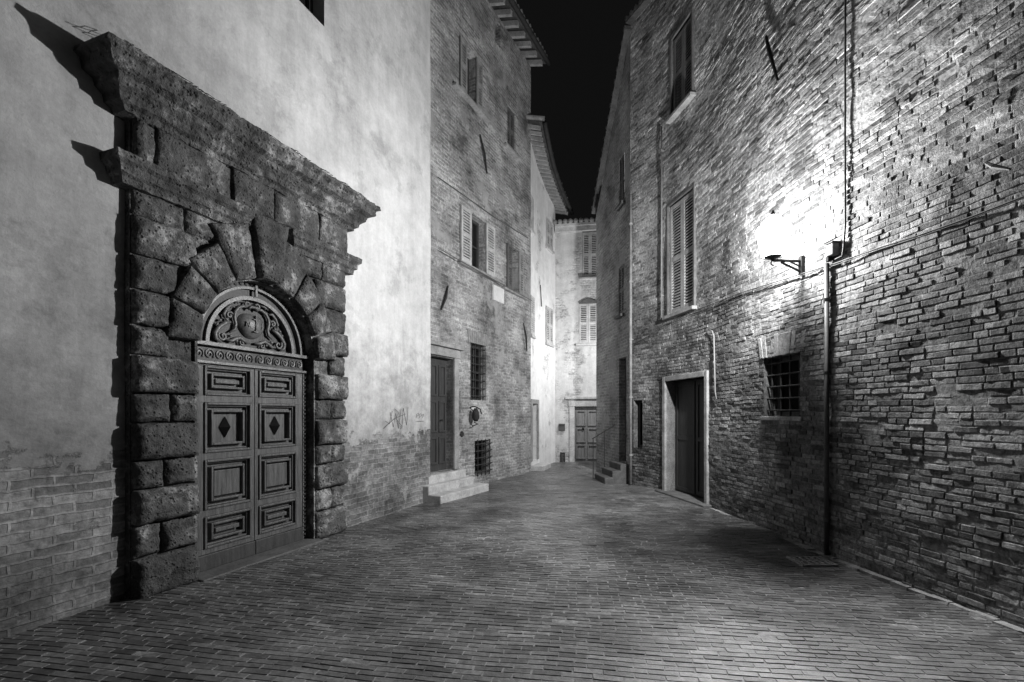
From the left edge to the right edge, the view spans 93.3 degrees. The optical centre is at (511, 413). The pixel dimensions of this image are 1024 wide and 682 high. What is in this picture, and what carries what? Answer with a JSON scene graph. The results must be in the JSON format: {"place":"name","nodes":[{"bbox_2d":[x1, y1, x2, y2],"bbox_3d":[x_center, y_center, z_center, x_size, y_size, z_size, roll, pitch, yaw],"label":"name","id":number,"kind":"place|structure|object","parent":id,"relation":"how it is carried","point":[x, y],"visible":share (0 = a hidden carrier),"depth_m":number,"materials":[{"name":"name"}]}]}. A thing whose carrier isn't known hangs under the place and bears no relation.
{"place":"outdoors","nodes":[
{"label":"outdoors","id":0,"kind":"place"},
{"bbox_2d":[0,462,1023,681],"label":"street","id":1,"kind":"structure","parent":0,"point":[565,572],"depth_m":3.84,"materials":[{"name":"brick"}]},
{"bbox_2d":[592,425,613,478],"bbox_3d":[2.225,0.945,11.783,0.561,1.310,0.026,0,0,-7],"label":"stair railing","id":2,"kind":"object","parent":1,"relation":"on","point":[604,448],"visible":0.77,"depth_m":11.77,"materials":[{"name":"metal"}]},
{"bbox_2d":[786,556,838,566],"bbox_3d":[3.242,1.609,5.232,0.380,0.036,0.300,0,0,0],"label":"drain grate","id":3,"kind":"object","parent":1,"relation":"on","point":[819,562],"visible":0.96,"depth_m":5.20,"materials":[{"name":"metal"}]},
{"bbox_2d":[710,508,1023,633],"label":"gutter","id":4,"kind":"object","parent":1,"relation":"on","point":[933,597],"visible":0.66,"depth_m":4.40,"materials":[{"name":"stone"}]},
{"bbox_2d":[517,0,638,221],"label":"sky","id":5,"kind":"structure","parent":0,"point":[581,39],"materials":[{"name":"black"}]},
{"label":"ground","id":6,"kind":"structure","parent":0,"visible":0},
{"bbox_2d":[0,0,430,638],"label":"plaster building","id":7,"kind":"structure","parent":6,"relation":"on","point":[340,90],"depth_m":4.08,"materials":[{"name":"white paint"}]},
{"bbox_2d":[73,31,380,598],"bbox_3d":[-2.744,-0.660,5.337,0.698,4.600,3.380,0,0,21],"label":"stone portal","id":8,"kind":"object","parent":7,"relation":"attached to","point":[240,263],"visible":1,"depth_m":4.89,"materials":[{"name":"grey stone"}]},
{"bbox_2d":[118,37,230,108],"bbox_3d":[-3.030,-3.053,4.357,0.275,0.166,0.967,0,0,21],"label":"wire netting","id":9,"kind":"object","parent":8,"relation":"on","point":[192,84],"visible":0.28,"depth_m":4.48,"materials":[{"name":"metal"}]},
{"bbox_2d":[197,363,254,571],"bbox_3d":[-3.031,0.535,5.072,0.149,2.070,0.692,0,0,21],"label":"door leaf","id":10,"kind":"structure","parent":8,"relation":"in","point":[225,398],"depth_m":5.07,"materials":[{"name":"grey wood"}]},
{"bbox_2d":[254,368,302,553],"bbox_3d":[-2.783,0.535,5.726,0.149,2.070,0.692,0,0,21],"label":"door leaf","id":11,"kind":"structure","parent":8,"relation":"in","point":[277,394],"depth_m":5.70,"materials":[{"name":"grey wood"}]},
{"bbox_2d":[263,130,361,194],"bbox_3d":[-2.428,-3.046,5.952,0.282,0.174,1.627,0,0,21],"label":"wire netting","id":12,"kind":"object","parent":8,"relation":"on","point":[311,162],"visible":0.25,"depth_m":5.75,"materials":[{"name":"metal"}]},
{"bbox_2d":[299,0,312,13],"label":"window","id":13,"kind":"structure","parent":7,"relation":"in","point":[308,4],"depth_m":6.36,"materials":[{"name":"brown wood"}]},
{"bbox_2d":[423,0,550,503],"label":"brick house","id":14,"kind":"structure","parent":6,"relation":"on","point":[486,56],"depth_m":10.78,"materials":[{"name":"grey brick"}]},
{"bbox_2d":[430,357,446,471],"bbox_3d":[-1.515,0.023,9.454,0.176,2.234,0.890,0,0,27],"label":"door","id":15,"kind":"structure","parent":14,"relation":"in","point":[438,387],"depth_m":9.59,"materials":[{"name":"grey wood"}]},
{"bbox_2d":[452,36,489,122],"bbox_3d":[-0.940,-7.194,10.417,0.300,1.163,1.392,0,0,27],"label":"window","id":16,"kind":"structure","parent":14,"relation":"in","point":[463,91],"depth_m":10.43,"materials":[{"name":"grey wood"}]},
{"bbox_2d":[470,406,481,426],"bbox_3d":[-0.776,0.063,10.307,0.270,0.444,0.210,0,0,0],"label":"door ornament","id":17,"kind":"object","parent":14,"relation":"attached to","point":[475,415],"depth_m":10.24,"materials":[{"name":"metal"}]},
{"bbox_2d":[457,205,498,282],"bbox_3d":[-0.830,-3.707,10.694,0.350,1.269,1.636,0,0,27],"label":"window","id":18,"kind":"structure","parent":14,"relation":"in","point":[473,235],"depth_m":10.87,"materials":[{"name":"grey wood"}]},
{"bbox_2d":[471,343,484,399],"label":"window","id":19,"kind":"structure","parent":14,"relation":"in","point":[476,357],"depth_m":10.81,"materials":[{"name":"black metal"}]},
{"bbox_2d":[438,177,527,237],"bbox_3d":[-0.491,-4.615,11.134,0.018,0.187,4.142,0,0,27],"label":"cable","id":20,"kind":"object","parent":14,"relation":"attached to","point":[481,207],"visible":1,"depth_m":10.67,"materials":[{"name":"black rubber"}]},
{"bbox_2d":[475,439,492,475],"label":"window","id":21,"kind":"structure","parent":14,"relation":"in","point":[480,446],"depth_m":10.99,"materials":[{"name":"black metal"}]},
{"bbox_2d":[441,250,531,300],"bbox_3d":[-0.409,-3.070,11.108,0.018,0.116,4.170,0,0,27],"label":"cable","id":22,"kind":"object","parent":14,"relation":"attached to","point":[483,273],"visible":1,"depth_m":10.56,"materials":[{"name":"black rubber"}]},
{"bbox_2d":[492,284,503,303],"bbox_3d":[-0.328,-2.824,11.500,0.045,0.352,0.523,0,0,27],"label":"wall plaque","id":23,"kind":"object","parent":14,"relation":"attached to","point":[498,294],"depth_m":11.47,"materials":[{"name":"white stone"}]},
{"bbox_2d":[504,107,521,161],"bbox_3d":[-0.002,-7.069,12.133,0.160,1.135,0.837,0,0,27],"label":"window","id":24,"kind":"structure","parent":14,"relation":"in","point":[508,146],"depth_m":12.16,"materials":[{"name":"grey wood"}]},
{"bbox_2d":[501,243,528,300],"bbox_3d":[0.079,-3.591,12.284,0.150,1.175,1.398,0,0,27],"label":"window","id":25,"kind":"structure","parent":14,"relation":"in","point":[509,265],"depth_m":12.11,"materials":[{"name":"grey wood"}]},
{"bbox_2d":[526,114,573,470],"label":"curved house","id":26,"kind":"structure","parent":6,"relation":"on","point":[549,199],"depth_m":14.56,"materials":[{"name":"white paint"}]},
{"bbox_2d":[529,195,534,235],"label":"window","id":27,"kind":"structure","parent":26,"relation":"in","point":[531,227],"depth_m":13.41,"materials":[{"name":"grey wood"}]},
{"bbox_2d":[531,295,535,338],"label":"window","id":28,"kind":"structure","parent":26,"relation":"in","point":[533,336],"depth_m":13.44,"materials":[{"name":"white wood"}]},
{"bbox_2d":[545,219,554,254],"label":"window","id":29,"kind":"structure","parent":26,"relation":"in","point":[549,237],"depth_m":15.24,"materials":[{"name":"grey wood"}]},
{"bbox_2d":[545,306,554,347],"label":"window","id":30,"kind":"structure","parent":26,"relation":"in","point":[549,342],"depth_m":15.23,"materials":[{"name":"grey wood"}]},
{"bbox_2d":[552,217,595,461],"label":"end house","id":31,"kind":"structure","parent":6,"relation":"on","point":[575,326],"depth_m":15.79,"materials":[{"name":"white paint"}]},
{"bbox_2d":[559,424,564,430],"bbox_3d":[1.633,0.457,15.820,0.199,0.228,0.088,0,0,10],"label":"mailbox","id":32,"kind":"object","parent":31,"relation":"attached to","point":[561,427],"visible":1,"depth_m":15.78,"materials":[{"name":"metal"}]},
{"bbox_2d":[575,407,595,461],"bbox_3d":[2.436,0.701,15.760,0.783,1.798,0.140,0,0,10],"label":"door","id":33,"kind":"structure","parent":31,"relation":"in","point":[585,417],"depth_m":15.77,"materials":[{"name":"wood"}]},
{"bbox_2d":[576,299,595,345],"bbox_3d":[2.490,-2.953,15.776,0.800,1.521,0.310,0,0,10],"label":"window","id":34,"kind":"structure","parent":31,"relation":"in","point":[587,312],"depth_m":15.72,"materials":[{"name":"grey wood"}]},
{"bbox_2d":[579,231,595,279],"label":"window","id":35,"kind":"structure","parent":31,"relation":"in","point":[589,239],"depth_m":15.71,"materials":[{"name":"grey wood"}]},
{"bbox_2d":[591,25,630,484],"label":"dark house","id":36,"kind":"structure","parent":6,"relation":"on","point":[610,207],"depth_m":11.87,"materials":[{"name":"grey brick"}]},
{"bbox_2d":[614,265,624,319],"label":"window","id":37,"kind":"structure","parent":36,"relation":"in","point":[621,314],"depth_m":11.46,"materials":[{"name":"grey wood"}]},
{"bbox_2d":[615,155,625,210],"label":"window","id":38,"kind":"structure","parent":36,"relation":"in","point":[622,201],"depth_m":11.39,"materials":[{"name":"grey wood"}]},
{"bbox_2d":[625,359,625,460],"bbox_3d":[2.756,-0.083,11.372,0.070,2.446,0.477,0,0,-7],"label":"door","id":39,"kind":"structure","parent":36,"relation":"in","point":[625,359],"depth_m":11.58,"materials":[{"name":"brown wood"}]},
{"bbox_2d":[625,0,1023,627],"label":"brick building","id":40,"kind":"structure","parent":6,"relation":"on","point":[741,102],"depth_m":5.24,"materials":[{"name":"grey brick"}]},
{"bbox_2d":[629,195,633,483],"bbox_3d":[2.659,-1.637,10.752,0.115,6.414,0.083,0,0,0],"label":"drainpipe","id":41,"kind":"object","parent":40,"relation":"attached to","point":[630,339],"visible":1,"depth_m":10.72,"materials":[{"name":"metal"}]},
{"bbox_2d":[638,400,642,447],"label":"window","id":42,"kind":"structure","parent":40,"relation":"in","point":[640,402],"depth_m":10.77,"materials":[{"name":"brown wood"}]},
{"bbox_2d":[661,126,663,319],"bbox_3d":[3.049,-3.844,9.787,0.091,3.901,0.040,0,0,-18],"label":"service pipe","id":43,"kind":"object","parent":40,"relation":"attached to","point":[662,150],"visible":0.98,"depth_m":9.77,"materials":[{"name":"grey metal"}]},
{"bbox_2d":[662,183,696,319],"bbox_3d":[3.269,-3.001,9.191,0.333,2.279,1.088,0,0,-11],"label":"window","id":44,"kind":"structure","parent":40,"relation":"in","point":[685,258],"depth_m":9.23,"materials":[{"name":"grey wood"}]},
{"bbox_2d":[665,6,695,123],"bbox_3d":[3.279,-6.541,9.160,0.333,1.639,0.904,0,0,-11],"label":"window","id":45,"kind":"structure","parent":40,"relation":"in","point":[685,74],"depth_m":9.18,"materials":[{"name":"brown wood"}]},
{"bbox_2d":[675,379,703,497],"bbox_3d":[3.450,0.459,9.054,0.093,2.182,1.406,0,0,-10],"label":"door","id":46,"kind":"structure","parent":40,"relation":"in","point":[689,394],"depth_m":9.27,"materials":[{"name":"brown wood"}]},
{"bbox_2d":[708,329,716,398],"bbox_3d":[3.336,-0.824,8.052,0.022,1.198,0.280,0,0,-6],"label":"bent pipe","id":47,"kind":"object","parent":40,"relation":"attached to","point":[714,363],"visible":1,"depth_m":7.97,"materials":[{"name":"grey metal"}]},
{"bbox_2d":[755,210,804,274],"bbox_3d":[3.236,-2.072,5.870,0.582,0.770,0.356,0,0,-17],"label":"wall lantern","id":48,"kind":"object","parent":40,"relation":"attached to","point":[774,257],"depth_m":5.84,"materials":[{"name":"metal"}]},
{"bbox_2d":[760,353,802,420],"bbox_3d":[3.618,-0.340,6.291,0.315,0.878,0.862,0,0,-4],"label":"window","id":49,"kind":"structure","parent":40,"relation":"in","point":[788,368],"depth_m":6.40,"materials":[{"name":"black metal"}]},
{"bbox_2d":[823,263,830,554],"bbox_3d":[3.540,-0.038,5.416,0.098,3.277,0.068,0,0,0],"label":"drainpipe","id":50,"kind":"object","parent":40,"relation":"attached to","point":[826,374],"visible":0.98,"depth_m":5.39,"materials":[{"name":"grey metal"}]},
{"bbox_2d":[632,196,1023,345],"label":"cable","id":51,"kind":"object","parent":40,"relation":"attached to","point":[970,217],"visible":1,"depth_m":4.77,"materials":[{"name":"black rubber"}]},
{"bbox_2d":[825,241,839,261],"bbox_3d":[3.529,-1.785,5.346,0.090,0.195,0.137,0,0,-6],"label":"junction box","id":52,"kind":"object","parent":40,"relation":"attached to","point":[832,248],"visible":1,"depth_m":5.31,"materials":[{"name":"metal"}]},
{"bbox_2d":[835,0,846,259],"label":"cable","id":53,"kind":"object","parent":40,"relation":"attached to","point":[844,234],"visible":1,"depth_m":5.17,"materials":[{"name":"grey metal"}]}
]}

